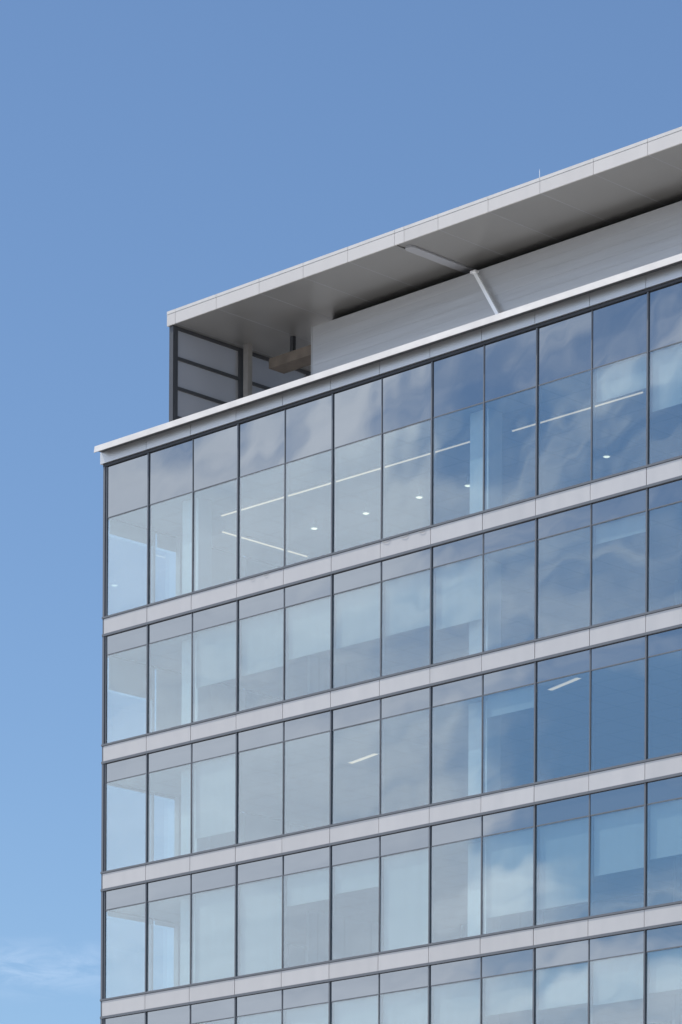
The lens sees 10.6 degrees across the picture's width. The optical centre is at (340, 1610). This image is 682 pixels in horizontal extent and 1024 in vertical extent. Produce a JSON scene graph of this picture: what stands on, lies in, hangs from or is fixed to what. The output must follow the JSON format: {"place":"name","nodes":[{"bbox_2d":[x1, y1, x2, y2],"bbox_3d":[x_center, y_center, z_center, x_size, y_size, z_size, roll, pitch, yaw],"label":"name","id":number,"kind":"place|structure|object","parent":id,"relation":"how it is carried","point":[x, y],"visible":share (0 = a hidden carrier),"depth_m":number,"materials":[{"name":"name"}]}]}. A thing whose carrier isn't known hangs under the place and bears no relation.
{"place":"outdoors","nodes":[
{"label":"outdoors","id":0,"kind":"place"},
{"bbox_2d":[0,0,681,1023],"label":"sky","id":1,"kind":"structure","parent":0,"point":[158,157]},
{"bbox_3d":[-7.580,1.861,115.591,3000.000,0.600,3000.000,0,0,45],"label":"ground","id":2,"kind":"structure","parent":0,"visible":0},
{"bbox_2d":[94,126,681,1023],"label":"office building","id":3,"kind":"structure","parent":2,"relation":"on","point":[490,832],"depth_m":108.78,"materials":[{"name":"metal"}]},
{"bbox_2d":[105,1012,146,1023],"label":"window","id":4,"kind":"structure","parent":3,"relation":"in","point":[140,1018],"depth_m":114.68,"materials":[{"name":"glass"}]},
{"bbox_2d":[105,883,149,991],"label":"window","id":5,"kind":"structure","parent":3,"relation":"in","point":[135,895],"depth_m":114.54,"materials":[{"name":"glass"}]},
{"bbox_2d":[106,754,149,862],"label":"window","id":6,"kind":"structure","parent":3,"relation":"in","point":[133,767],"depth_m":114.54,"materials":[{"name":"glass"}]},
{"bbox_2d":[103,891,152,998],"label":"window","id":7,"kind":"structure","parent":3,"relation":"in","point":[116,914],"depth_m":115.55,"materials":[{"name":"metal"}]},
{"bbox_2d":[104,764,152,870],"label":"window","id":8,"kind":"structure","parent":3,"relation":"in","point":[105,784],"depth_m":115.52,"materials":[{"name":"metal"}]},
{"bbox_2d":[107,625,150,733],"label":"window","id":9,"kind":"structure","parent":3,"relation":"in","point":[136,638],"depth_m":114.48,"materials":[{"name":"glass"}]},
{"bbox_2d":[104,636,153,743],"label":"window","id":10,"kind":"structure","parent":3,"relation":"in","point":[126,676],"depth_m":116.03,"materials":[{"name":"glass"}]},
{"bbox_2d":[107,453,151,603],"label":"window","id":11,"kind":"structure","parent":3,"relation":"in","point":[128,481],"depth_m":114.71,"materials":[{"name":"glass"}]},
{"bbox_2d":[105,466,153,615],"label":"window","id":12,"kind":"structure","parent":3,"relation":"in","point":[119,528],"depth_m":115.81,"materials":[{"name":"glass"}]},
{"bbox_2d":[150,918,173,990],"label":"window","id":13,"kind":"structure","parent":3,"relation":"in","point":[157,921],"depth_m":117.00,"materials":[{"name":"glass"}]},
{"bbox_2d":[150,792,174,861],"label":"window","id":14,"kind":"structure","parent":3,"relation":"in","point":[156,794],"depth_m":116.97,"materials":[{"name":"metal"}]},
{"bbox_2d":[152,530,175,602],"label":"window","id":15,"kind":"structure","parent":3,"relation":"in","point":[164,541],"depth_m":117.08,"materials":[{"name":"glass"}]},
{"bbox_2d":[151,666,181,731],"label":"window","id":16,"kind":"structure","parent":3,"relation":"in","point":[168,682],"depth_m":117.29,"materials":[{"name":"glass"}]},
{"bbox_2d":[147,1005,190,1023],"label":"window","id":17,"kind":"structure","parent":3,"relation":"in","point":[177,1015],"depth_m":113.37,"materials":[{"name":"glass"}]},
{"bbox_2d":[147,874,193,983],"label":"window","id":18,"kind":"structure","parent":3,"relation":"in","point":[180,886],"depth_m":113.18,"materials":[{"name":"glass"}]},
{"bbox_2d":[148,743,193,852],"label":"window","id":19,"kind":"structure","parent":3,"relation":"in","point":[180,756],"depth_m":113.21,"materials":[{"name":"glass"}]},
{"bbox_2d":[148,613,194,722],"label":"window","id":20,"kind":"structure","parent":3,"relation":"in","point":[173,628],"depth_m":113.18,"materials":[{"name":"glass"}]},
{"bbox_2d":[149,439,195,591],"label":"window","id":21,"kind":"structure","parent":3,"relation":"in","point":[171,476],"depth_m":113.34,"materials":[{"name":"glass"}]},
{"bbox_2d":[191,865,238,982],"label":"window","id":22,"kind":"structure","parent":3,"relation":"in","point":[216,912],"depth_m":112.11,"materials":[{"name":"glass"}]},
{"bbox_2d":[191,997,238,1023],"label":"window","id":23,"kind":"structure","parent":3,"relation":"in","point":[224,1009],"depth_m":112.00,"materials":[{"name":"glass"}]},
{"bbox_2d":[192,732,239,843],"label":"window","id":24,"kind":"structure","parent":3,"relation":"in","point":[218,780],"depth_m":112.08,"materials":[{"name":"glass"}]},
{"bbox_2d":[193,424,240,578],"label":"window","id":25,"kind":"structure","parent":3,"relation":"in","point":[216,454],"depth_m":111.91,"materials":[{"name":"glass"}]},
{"bbox_2d":[193,600,240,711],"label":"window","id":26,"kind":"structure","parent":3,"relation":"in","point":[218,650],"depth_m":112.08,"materials":[{"name":"glass"}]},
{"bbox_2d":[210,811,243,848],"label":"window","id":27,"kind":"structure","parent":3,"relation":"in","point":[225,839],"depth_m":119.22,"materials":[{"name":"glass"}]},
{"bbox_2d":[211,683,244,717],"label":"window","id":28,"kind":"structure","parent":3,"relation":"in","point":[223,696],"depth_m":119.10,"materials":[{"name":"glass"}]},
{"bbox_2d":[212,547,245,585],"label":"window","id":29,"kind":"structure","parent":3,"relation":"in","point":[224,562],"depth_m":119.07,"materials":[{"name":"glass"}]},
{"bbox_2d":[239,934,239,975],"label":"window","id":30,"kind":"structure","parent":3,"relation":"in","point":[239,934],"depth_m":119.60,"materials":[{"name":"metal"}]},
{"bbox_2d":[236,990,284,1023],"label":"window","id":31,"kind":"structure","parent":3,"relation":"in","point":[268,1002],"depth_m":110.61,"materials":[{"name":"glass"}]},
{"bbox_2d":[237,856,285,975],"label":"window","id":32,"kind":"structure","parent":3,"relation":"in","point":[263,904],"depth_m":110.69,"materials":[{"name":"glass"}]},
{"bbox_2d":[237,722,286,833],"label":"window","id":33,"kind":"structure","parent":3,"relation":"in","point":[270,735],"depth_m":110.38,"materials":[{"name":"glass"}]},
{"bbox_2d":[238,587,286,699],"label":"window","id":34,"kind":"structure","parent":3,"relation":"in","point":[264,638],"depth_m":110.66,"materials":[{"name":"glass"}]},
{"bbox_2d":[239,409,287,565],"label":"window","id":35,"kind":"structure","parent":3,"relation":"in","point":[262,441],"depth_m":110.50,"materials":[{"name":"glass"}]},
{"bbox_2d":[221,530,308,556],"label":"linear light","id":36,"kind":"object","parent":3,"relation":"attached to","point":[264,543],"visible":1,"depth_m":118.07,"materials":[{"name":"metal"}]},
{"bbox_2d":[244,556,314,967],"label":"window","id":37,"kind":"structure","parent":3,"relation":"in","point":[256,827],"depth_m":120.57,"materials":[{"name":"glass"}]},
{"bbox_2d":[283,982,332,1023],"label":"window","id":38,"kind":"structure","parent":3,"relation":"in","point":[317,994],"depth_m":109.22,"materials":[{"name":"glass"}]},
{"bbox_2d":[283,846,333,959],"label":"window","id":39,"kind":"structure","parent":3,"relation":"in","point":[314,886],"depth_m":109.19,"materials":[{"name":"glass"}]},
{"bbox_2d":[284,710,333,824],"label":"window","id":40,"kind":"structure","parent":3,"relation":"in","point":[321,723],"depth_m":108.92,"materials":[{"name":"glass"}]},
{"bbox_2d":[285,574,334,688],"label":"window","id":41,"kind":"structure","parent":3,"relation":"in","point":[311,625],"depth_m":109.22,"materials":[{"name":"glass"}]},
{"bbox_2d":[285,394,335,552],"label":"window","id":42,"kind":"structure","parent":3,"relation":"in","point":[309,425],"depth_m":109.06,"materials":[{"name":"glass"}]},
{"bbox_2d":[310,519,317,529],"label":"pendant lamp","id":43,"kind":"object","parent":3,"relation":"hanging from","point":[313,527],"visible":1,"depth_m":115.48,"materials":[{"name":"paint"}]},
{"bbox_2d":[220,439,469,515],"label":"linear light","id":44,"kind":"object","parent":3,"relation":"attached to","point":[350,476],"visible":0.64,"depth_m":111.05,"materials":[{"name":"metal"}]},
{"bbox_2d":[330,974,381,1023],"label":"window","id":45,"kind":"structure","parent":3,"relation":"in","point":[365,1010],"depth_m":107.81,"materials":[{"name":"glass"}]},
{"bbox_2d":[331,836,382,951],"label":"window","id":46,"kind":"structure","parent":3,"relation":"in","point":[367,874],"depth_m":107.78,"materials":[{"name":"glass"}]},
{"bbox_2d":[332,699,382,813],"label":"window","id":47,"kind":"structure","parent":3,"relation":"in","point":[367,712],"depth_m":107.57,"materials":[{"name":"glass"}]},
{"bbox_2d":[332,561,383,676],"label":"window","id":48,"kind":"structure","parent":3,"relation":"in","point":[359,613],"depth_m":107.81,"materials":[{"name":"glass"}]},
{"bbox_2d":[333,378,384,538],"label":"window","id":49,"kind":"structure","parent":3,"relation":"in","point":[358,411],"depth_m":107.68,"materials":[{"name":"glass"}]},
{"bbox_2d":[347,753,378,763],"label":"ceiling light","id":50,"kind":"object","parent":3,"relation":"attached to","point":[362,758],"visible":0.93,"depth_m":111.85,"materials":[{"name":"paint"}]},
{"bbox_2d":[362,505,369,514],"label":"pendant lamp","id":51,"kind":"object","parent":3,"relation":"hanging from","point":[365,512],"visible":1,"depth_m":113.86,"materials":[{"name":"paint"}]},
{"bbox_2d":[379,965,431,1023],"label":"window","id":52,"kind":"structure","parent":3,"relation":"in","point":[409,1007],"depth_m":106.42,"materials":[{"name":"glass"}]},
{"bbox_2d":[380,826,432,950],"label":"window","id":53,"kind":"structure","parent":3,"relation":"in","point":[408,878],"depth_m":106.45,"materials":[{"name":"glass"}]},
{"bbox_2d":[381,686,433,803],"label":"window","id":54,"kind":"structure","parent":3,"relation":"in","point":[418,700],"depth_m":106.06,"materials":[{"name":"glass"}]},
{"bbox_2d":[382,361,434,524],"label":"window","id":55,"kind":"structure","parent":3,"relation":"in","point":[408,394],"depth_m":106.24,"materials":[{"name":"glass"}]},
{"bbox_2d":[382,547,434,664],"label":"window","id":56,"kind":"structure","parent":3,"relation":"in","point":[409,601],"depth_m":106.41,"materials":[{"name":"glass"}]},
{"bbox_2d":[415,487,422,498],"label":"pendant lamp","id":57,"kind":"object","parent":3,"relation":"hanging from","point":[419,496],"visible":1,"depth_m":112.20,"materials":[{"name":"paint"}]},
{"bbox_2d":[430,957,483,1023],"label":"window","id":58,"kind":"structure","parent":3,"relation":"in","point":[460,1003],"depth_m":105.01,"materials":[{"name":"glass"}]},
{"bbox_2d":[431,816,484,934],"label":"window","id":59,"kind":"structure","parent":3,"relation":"in","point":[471,828],"depth_m":104.72,"materials":[{"name":"glass"}]},
{"bbox_2d":[431,674,485,792],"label":"window","id":60,"kind":"structure","parent":3,"relation":"in","point":[471,688],"depth_m":104.72,"materials":[{"name":"glass"}]},
{"bbox_2d":[432,533,485,651],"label":"window","id":61,"kind":"structure","parent":3,"relation":"in","point":[460,587],"depth_m":105.01,"materials":[{"name":"glass"}]},
{"bbox_2d":[433,345,486,509],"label":"window","id":62,"kind":"structure","parent":3,"relation":"in","point":[458,379],"depth_m":104.88,"materials":[{"name":"glass"}]},
{"bbox_2d":[464,476,469,486],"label":"pendant lamp","id":63,"kind":"object","parent":3,"relation":"hanging from","point":[467,484],"visible":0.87,"depth_m":111.01,"materials":[{"name":"paint"}]},
{"bbox_2d":[482,948,536,1023],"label":"window","id":64,"kind":"structure","parent":3,"relation":"in","point":[517,992],"depth_m":103.58,"materials":[{"name":"glass"}]},
{"bbox_2d":[482,805,537,925],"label":"window","id":65,"kind":"structure","parent":3,"relation":"in","point":[511,858],"depth_m":103.60,"materials":[{"name":"glass"}]},
{"bbox_2d":[483,662,538,781],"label":"window","id":66,"kind":"structure","parent":3,"relation":"in","point":[522,676],"depth_m":103.48,"materials":[{"name":"glass"}]},
{"bbox_2d":[484,518,539,638],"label":"window","id":67,"kind":"structure","parent":3,"relation":"in","point":[524,533],"depth_m":103.30,"materials":[{"name":"glass"}]},
{"bbox_2d":[485,328,539,495],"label":"window","id":68,"kind":"structure","parent":3,"relation":"in","point":[511,363],"depth_m":103.45,"materials":[{"name":"glass"}]},
{"bbox_2d":[535,939,591,1023],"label":"window","id":69,"kind":"structure","parent":3,"relation":"in","point":[568,985],"depth_m":102.17,"materials":[{"name":"glass"}]},
{"bbox_2d":[546,677,581,689],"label":"ceiling light","id":70,"kind":"object","parent":3,"relation":"attached to","point":[564,683],"visible":1,"depth_m":102.69,"materials":[{"name":"paint"}]},
{"bbox_2d":[535,794,592,915],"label":"window","id":71,"kind":"structure","parent":3,"relation":"in","point":[565,849],"depth_m":102.20,"materials":[{"name":"glass"}]},
{"bbox_2d":[536,649,592,770],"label":"window","id":72,"kind":"structure","parent":3,"relation":"in","point":[577,663],"depth_m":101.90,"materials":[{"name":"glass"}]},
{"bbox_2d":[537,503,593,625],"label":"window","id":73,"kind":"structure","parent":3,"relation":"in","point":[579,518],"depth_m":101.90,"materials":[{"name":"glass"}]},
{"bbox_2d":[538,310,594,480],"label":"window","id":74,"kind":"structure","parent":3,"relation":"in","point":[565,347],"depth_m":102.04,"materials":[{"name":"glass"}]},
{"bbox_2d":[511,390,643,431],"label":"linear light","id":75,"kind":"object","parent":3,"relation":"attached to","point":[577,410],"visible":1,"depth_m":104.89,"materials":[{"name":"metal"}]},
{"bbox_2d":[602,446,610,457],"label":"pendant lamp","id":76,"kind":"object","parent":3,"relation":"hanging from","point":[606,455],"visible":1,"depth_m":108.15,"materials":[{"name":"metal"}]},
{"bbox_2d":[589,930,647,1023],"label":"window","id":77,"kind":"structure","parent":3,"relation":"in","point":[624,978],"depth_m":100.76,"materials":[{"name":"glass"}]},
{"bbox_2d":[590,783,648,906],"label":"window","id":78,"kind":"structure","parent":3,"relation":"in","point":[621,839],"depth_m":100.76,"materials":[{"name":"glass"}]},
{"bbox_2d":[591,635,649,759],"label":"window","id":79,"kind":"structure","parent":3,"relation":"in","point":[633,650],"depth_m":100.47,"materials":[{"name":"glass"}]},
{"bbox_2d":[592,292,650,464],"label":"window","id":80,"kind":"structure","parent":3,"relation":"in","point":[620,329],"depth_m":100.71,"materials":[{"name":"glass"}]},
{"bbox_2d":[592,488,650,611],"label":"window","id":81,"kind":"structure","parent":3,"relation":"in","point":[635,503],"depth_m":100.64,"materials":[{"name":"glass"}]},
{"bbox_2d":[646,776,681,859],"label":"window","id":82,"kind":"structure","parent":3,"relation":"in","point":[665,818],"depth_m":99.66,"materials":[{"name":"glass"}]},
{"bbox_2d":[646,924,681,993],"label":"window","id":83,"kind":"structure","parent":3,"relation":"in","point":[665,966],"depth_m":99.64,"materials":[{"name":"glass"}]},
{"bbox_2d":[647,628,681,657],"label":"window","id":84,"kind":"structure","parent":3,"relation":"in","point":[667,642],"depth_m":99.59,"materials":[{"name":"glass"}]},
{"bbox_2d":[648,479,681,510],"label":"window","id":85,"kind":"structure","parent":3,"relation":"in","point":[668,494],"depth_m":99.61,"materials":[{"name":"glass"}]},
{"bbox_2d":[649,282,681,411],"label":"window","id":86,"kind":"structure","parent":3,"relation":"in","point":[665,304],"depth_m":99.66,"materials":[{"name":"glass"}]}
]}

